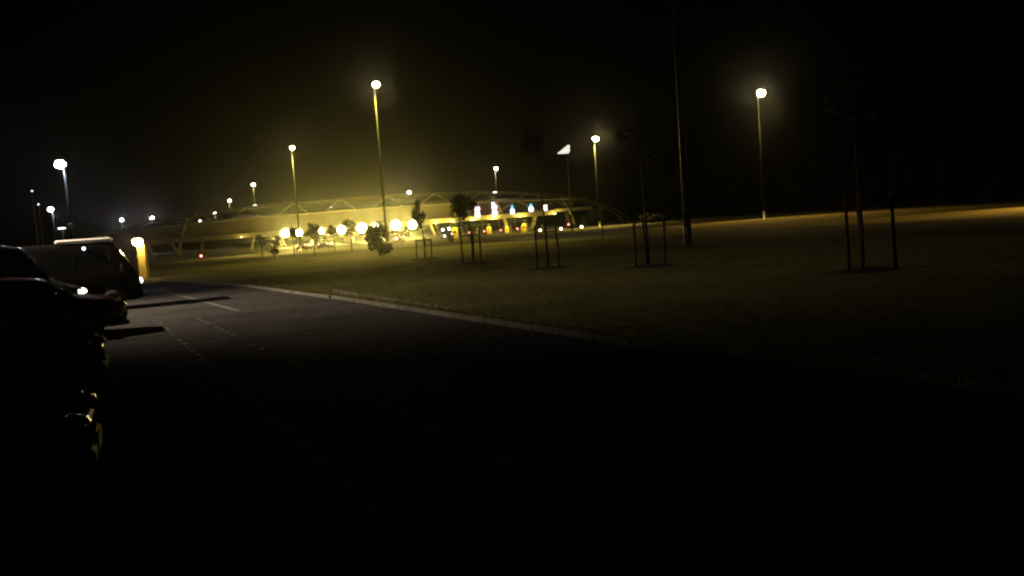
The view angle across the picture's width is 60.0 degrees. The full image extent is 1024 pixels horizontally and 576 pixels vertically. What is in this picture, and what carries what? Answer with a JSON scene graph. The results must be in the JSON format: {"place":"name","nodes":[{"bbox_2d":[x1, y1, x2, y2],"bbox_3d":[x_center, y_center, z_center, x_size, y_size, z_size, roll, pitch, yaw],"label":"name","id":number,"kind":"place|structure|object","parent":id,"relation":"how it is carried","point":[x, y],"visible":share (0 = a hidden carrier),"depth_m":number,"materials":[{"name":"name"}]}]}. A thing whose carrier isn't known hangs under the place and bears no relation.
{"place":"outdoors","nodes":[
{"label":"outdoors","id":0,"kind":"place"},
{"bbox_2d":[137,243,149,278],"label":"wall pillar","id":1,"kind":"structure","parent":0,"point":[143,262],"depth_m":60.02,"materials":[{"name":"concrete"}]},
{"bbox_2d":[132,237,141,245],"bbox_3d":[-25.220,-3.142,59.692,0.634,0.610,0.638,-7,5,-34],"label":"pillar lamp","id":2,"kind":"object","parent":1,"relation":"on","point":[136,241],"visible":1,"depth_m":59.49,"materials":[{"name":"glass"}]},
{"bbox_2d":[333,289,458,311],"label":"footpath","id":3,"kind":"structure","parent":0,"point":[355,294],"depth_m":25.36,"materials":[{"name":"concrete"}]},
{"bbox_2d":[125,212,805,264],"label":"plaza pavement","id":4,"kind":"structure","parent":0,"point":[612,228],"depth_m":149.98,"materials":[{"name":"beige concrete"}]},
{"bbox_2d":[31,190,38,245],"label":"distant lamp","id":5,"kind":"object","parent":4,"relation":"on","point":[35,218],"visible":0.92,"depth_m":159.03,"materials":[{"name":"metal"}]},
{"bbox_2d":[38,204,42,243],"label":"distant lamp","id":6,"kind":"object","parent":4,"relation":"on","point":[40,224],"visible":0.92,"depth_m":159.08,"materials":[{"name":"metal"}]},
{"bbox_2d":[259,238,277,249],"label":"toll booth","id":7,"kind":"object","parent":4,"relation":"on","point":[266,247],"visible":0.41,"depth_m":201.23,"materials":[{"name":"concrete"}]},
{"bbox_2d":[290,145,301,250],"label":"lamp mast","id":8,"kind":"object","parent":4,"relation":"on","point":[291,147],"visible":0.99,"depth_m":136.76,"materials":[{"name":"metal"}]},
{"bbox_2d":[296,241,311,249],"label":"passing car","id":9,"kind":"object","parent":4,"relation":"on","point":[306,244],"visible":0.85,"depth_m":147.79,"materials":[{"name":"paint"}]},
{"bbox_2d":[301,236,315,245],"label":"toll booth","id":10,"kind":"object","parent":4,"relation":"on","point":[308,239],"visible":0.41,"depth_m":201.22,"materials":[{"name":"concrete"}]},
{"bbox_2d":[316,234,329,245],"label":"toll booth","id":11,"kind":"object","parent":4,"relation":"on","point":[325,236],"visible":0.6,"depth_m":201.22,"materials":[{"name":"concrete"}]},
{"bbox_2d":[318,239,332,248],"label":"passing car","id":12,"kind":"object","parent":4,"relation":"on","point":[322,243],"visible":0.98,"depth_m":147.76,"materials":[{"name":"paint"}]},
{"bbox_2d":[341,232,356,243],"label":"toll booth","id":13,"kind":"object","parent":4,"relation":"on","point":[347,239],"visible":0.84,"depth_m":201.25,"materials":[{"name":"concrete"}]},
{"bbox_2d":[94,191,629,257],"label":"transport station building","id":14,"kind":"structure","parent":4,"relation":"on","point":[243,227],"depth_m":225.38,"materials":[{"name":"beige paint"}]},
{"bbox_2d":[281,229,288,236],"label":"floodlight","id":15,"kind":"object","parent":14,"relation":"attached to","point":[285,233],"visible":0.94,"depth_m":221.19,"materials":[{"name":"metal"}]},
{"bbox_2d":[337,226,345,233],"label":"floodlight","id":16,"kind":"object","parent":14,"relation":"attached to","point":[341,229],"visible":0.95,"depth_m":221.21,"materials":[{"name":"metal"}]},
{"bbox_2d":[357,223,366,232],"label":"floodlight","id":17,"kind":"object","parent":14,"relation":"attached to","point":[361,227],"visible":0.94,"depth_m":221.21,"materials":[{"name":"metal"}]},
{"bbox_2d":[391,221,399,228],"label":"floodlight","id":18,"kind":"object","parent":14,"relation":"attached to","point":[395,224],"visible":0.94,"depth_m":221.21,"materials":[{"name":"metal"}]},
{"bbox_2d":[408,220,415,228],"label":"floodlight","id":19,"kind":"object","parent":14,"relation":"attached to","point":[411,224],"visible":0.91,"depth_m":221.21,"materials":[{"name":"metal"}]},
{"bbox_2d":[474,206,480,217],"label":"lane sign","id":20,"kind":"object","parent":14,"relation":"attached to","point":[477,213],"visible":0.84,"depth_m":222.98,"materials":[{"name":"metal"}]},
{"bbox_2d":[491,202,497,216],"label":"lane sign","id":21,"kind":"object","parent":14,"relation":"attached to","point":[494,207],"visible":1,"depth_m":222.96,"materials":[{"name":"metal"}]},
{"bbox_2d":[510,205,514,214],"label":"lane sign","id":22,"kind":"object","parent":14,"relation":"attached to","point":[512,211],"visible":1,"depth_m":223.00,"materials":[{"name":"metal"}]},
{"bbox_2d":[528,204,533,211],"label":"lane sign","id":23,"kind":"object","parent":14,"relation":"attached to","point":[530,208],"visible":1,"depth_m":222.98,"materials":[{"name":"metal"}]},
{"bbox_2d":[389,229,402,239],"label":"toll booth","id":24,"kind":"object","parent":4,"relation":"on","point":[394,232],"visible":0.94,"depth_m":201.22,"materials":[{"name":"concrete"}]},
{"bbox_2d":[447,235,453,241],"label":"cabinet","id":25,"kind":"object","parent":4,"relation":"on","point":[450,238],"visible":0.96,"depth_m":117.97,"materials":[{"name":"metal"}]},
{"bbox_2d":[452,223,459,239],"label":"toll terminal","id":26,"kind":"object","parent":4,"relation":"on","point":[455,231],"visible":0.89,"depth_m":134.93,"materials":[{"name":"metal"}]},
{"bbox_2d":[487,223,492,233],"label":"toll terminal","id":27,"kind":"object","parent":4,"relation":"on","point":[488,230],"visible":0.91,"depth_m":173.62,"materials":[{"name":"metal"}]},
{"bbox_2d":[482,236,533,241],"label":"picket rail","id":28,"kind":"object","parent":4,"relation":"on","point":[519,238],"visible":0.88,"depth_m":95.14,"materials":[{"name":"white paint"}]},
{"bbox_2d":[521,223,527,232],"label":"toll terminal","id":29,"kind":"object","parent":4,"relation":"on","point":[523,228],"visible":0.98,"depth_m":153.23,"materials":[{"name":"metal"}]},
{"bbox_2d":[557,145,572,231],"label":"wedge floodlight","id":30,"kind":"object","parent":4,"relation":"on","point":[566,149],"visible":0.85,"depth_m":119.28,"materials":[{"name":"metal"}]},
{"bbox_2d":[578,208,609,225],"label":"shrub","id":31,"kind":"object","parent":4,"relation":"on","point":[590,218],"visible":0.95,"depth_m":188.73,"materials":[{"name":"green plant"}]},
{"bbox_2d":[593,136,600,226],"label":"lamp mast","id":32,"kind":"object","parent":4,"relation":"on","point":[595,138],"visible":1,"depth_m":159.68,"materials":[{"name":"metal"}]},
{"bbox_2d":[638,213,667,222],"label":"shrub","id":33,"kind":"object","parent":4,"relation":"on","point":[655,216],"visible":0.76,"depth_m":148.75,"materials":[{"name":"green plant"}]},
{"bbox_2d":[0,282,1023,575],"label":"car park","id":34,"kind":"structure","parent":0,"point":[626,460],"depth_m":6.99,"materials":[{"name":"grey asphalt"}]},
{"bbox_2d":[0,245,87,293],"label":"parked car","id":35,"kind":"object","parent":34,"relation":"on","point":[17,262],"visible":0.27,"depth_m":23.65,"materials":[{"name":"grey paint"}]},
{"bbox_2d":[0,382,101,538],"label":"parked car","id":36,"kind":"object","parent":34,"relation":"on","point":[50,436],"visible":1,"depth_m":6.22,"materials":[{"name":"black paint"}]},
{"bbox_2d":[0,318,107,388],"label":"parked car","id":37,"kind":"object","parent":34,"relation":"on","point":[60,358],"visible":0.91,"depth_m":11.25,"materials":[{"name":"blue paint"}]},
{"bbox_2d":[56,226,66,239],"bbox_3d":[-22.630,-1.409,44.923,0.500,3.406,0.220,-4,4,0],"label":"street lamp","id":38,"kind":"object","parent":34,"relation":"on","point":[62,228],"visible":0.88,"depth_m":44.81,"materials":[{"name":"metal"}]},
{"bbox_2d":[0,277,127,334],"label":"parked car","id":39,"kind":"object","parent":34,"relation":"on","point":[35,302],"visible":0.94,"depth_m":20.24,"materials":[{"name":"black paint"}]},
{"bbox_2d":[55,159,73,239],"bbox_3d":[-18.901,-2.475,37.797,0.560,6.014,0.361,-4,4,0],"label":"street lamp","id":40,"kind":"object","parent":34,"relation":"on","point":[60,163],"visible":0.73,"depth_m":37.64,"materials":[{"name":"metal"}]},
{"bbox_2d":[21,237,144,302],"bbox_3d":[-15.223,-0.274,29.053,5.771,2.473,2.362,-6,5,-23],"label":"parked van","id":41,"kind":"object","parent":34,"relation":"on","point":[100,266],"visible":0.67,"depth_m":28.74,"materials":[{"name":"paint"}]},
{"bbox_2d":[160,290,513,510],"bbox_3d":[-8.280,0.783,23.704,2.236,0.001,38.177,-6,5,-23],"label":"parking marking","id":42,"kind":"object","parent":34,"relation":"on","point":[375,505],"visible":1,"depth_m":8.94,"materials":[{"name":"paint"}]},
{"bbox_2d":[159,281,1023,408],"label":"kerb","id":43,"kind":"structure","parent":34,"relation":"on","point":[1006,399],"depth_m":10.60,"materials":[{"name":"concrete"}]},
{"bbox_2d":[0,0,1023,252],"label":"sky","id":44,"kind":"structure","parent":0,"point":[159,109],"materials":[{"name":"black"}]},
{"bbox_2d":[123,185,1023,395],"bbox_3d":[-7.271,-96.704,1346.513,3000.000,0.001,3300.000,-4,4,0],"label":"ground","id":45,"kind":"structure","parent":0,"point":[241,269],"depth_m":21.57,"materials":[{"name":"green plant"}]},
{"bbox_2d":[48,207,56,240],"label":"street lamp","id":46,"kind":"object","parent":45,"relation":"on","point":[50,208],"visible":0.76,"depth_m":75.52,"materials":[{"name":"metal"}]},
{"bbox_2d":[255,234,267,257],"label":"tree","id":47,"kind":"object","parent":45,"relation":"on","point":[261,242],"visible":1,"depth_m":101.49,"materials":[{"name":"green plant"}]},
{"bbox_2d":[268,239,279,257],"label":"tree","id":48,"kind":"object","parent":45,"relation":"on","point":[274,250],"visible":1,"depth_m":96.08,"materials":[{"name":"green plant"}]},
{"bbox_2d":[288,226,297,255],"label":"tree","id":49,"kind":"object","parent":45,"relation":"on","point":[292,231],"visible":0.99,"depth_m":99.65,"materials":[{"name":"green plant"}]},
{"bbox_2d":[306,222,319,254],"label":"tree","id":50,"kind":"object","parent":45,"relation":"on","point":[312,230],"visible":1,"depth_m":97.02,"materials":[{"name":"green plant"}]},
{"bbox_2d":[327,225,337,252],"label":"tree","id":51,"kind":"object","parent":45,"relation":"on","point":[331,230],"visible":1,"depth_m":100.64,"materials":[{"name":"green plant"}]},
{"bbox_2d":[342,218,355,251],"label":"tree","id":52,"kind":"object","parent":45,"relation":"on","point":[347,223],"visible":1,"depth_m":99.22,"materials":[{"name":"green plant"}]},
{"bbox_2d":[364,221,392,255],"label":"shrub","id":53,"kind":"object","parent":45,"relation":"on","point":[372,231],"visible":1,"depth_m":71.84,"materials":[{"name":"green plant"}]},
{"bbox_2d":[373,80,388,242],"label":"lamp mast","id":54,"kind":"object","parent":45,"relation":"on","point":[375,84],"visible":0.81,"depth_m":82.83,"materials":[{"name":"metal"}]},
{"bbox_2d":[411,199,436,259],"bbox_3d":[-5.686,-3.785,56.377,1.900,3.925,1.520,-4,4,0],"label":"staked sapling","id":55,"kind":"object","parent":45,"relation":"on","point":[417,216],"visible":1,"depth_m":56.23,"materials":[{"name":"green plant"}]},
{"bbox_2d":[449,191,491,264],"bbox_3d":[-2.115,-3.042,44.004,1.976,3.723,1.520,-4,4,0],"label":"staked sapling","id":56,"kind":"object","parent":45,"relation":"on","point":[459,206],"visible":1,"depth_m":43.88,"materials":[{"name":"green plant"}]},
{"bbox_2d":[519,120,569,270],"bbox_3d":[1.177,-3.696,34.504,1.900,5.923,1.520,-4,4,0],"label":"staked sapling","id":57,"kind":"object","parent":45,"relation":"on","point":[533,138],"visible":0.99,"depth_m":34.45,"materials":[{"name":"green plant"}]},
{"bbox_2d":[600,206,604,238],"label":"sign post","id":58,"kind":"object","parent":45,"relation":"on","point":[602,208],"visible":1,"depth_m":73.15,"materials":[{"name":"metal"}]},
{"bbox_2d":[617,112,674,268],"bbox_3d":[4.606,-3.449,31.037,1.900,5.427,1.520,-4,4,0],"label":"staked sapling","id":59,"kind":"object","parent":45,"relation":"on","point":[647,264],"visible":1,"depth_m":30.97,"materials":[{"name":"green plant"}]},
{"bbox_2d":[672,0,693,245],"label":"dark mast","id":60,"kind":"object","parent":45,"relation":"on","point":[687,233],"visible":0.97,"depth_m":45.97,"materials":[{"name":"metal"}]},
{"bbox_2d":[819,57,901,273],"bbox_3d":[8.776,-3.184,22.501,1.900,5.528,1.520,-4,4,0],"label":"staked sapling","id":61,"kind":"object","parent":45,"relation":"on","point":[863,268],"visible":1,"depth_m":22.45,"materials":[{"name":"green plant"}]},
{"bbox_2d":[543,215,1023,242],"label":"road edge strip","id":62,"kind":"object","parent":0,"point":[820,225],"visible":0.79,"depth_m":64.33,"materials":[{"name":"concrete"}]},
{"bbox_2d":[614,203,1023,236],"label":"roadside verge","id":63,"kind":"structure","parent":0,"point":[837,217],"depth_m":83.77,"materials":[{"name":"green plant"}]},
{"bbox_2d":[757,88,765,218],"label":"lamp mast","id":64,"kind":"object","parent":63,"relation":"on","point":[760,92],"visible":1,"depth_m":112.72,"materials":[{"name":"metal"}]},
{"bbox_2d":[636,216,1023,248],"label":"access road","id":65,"kind":"structure","parent":0,"point":[1002,225],"depth_m":48.81,"materials":[{"name":"grey asphalt"}]}
]}

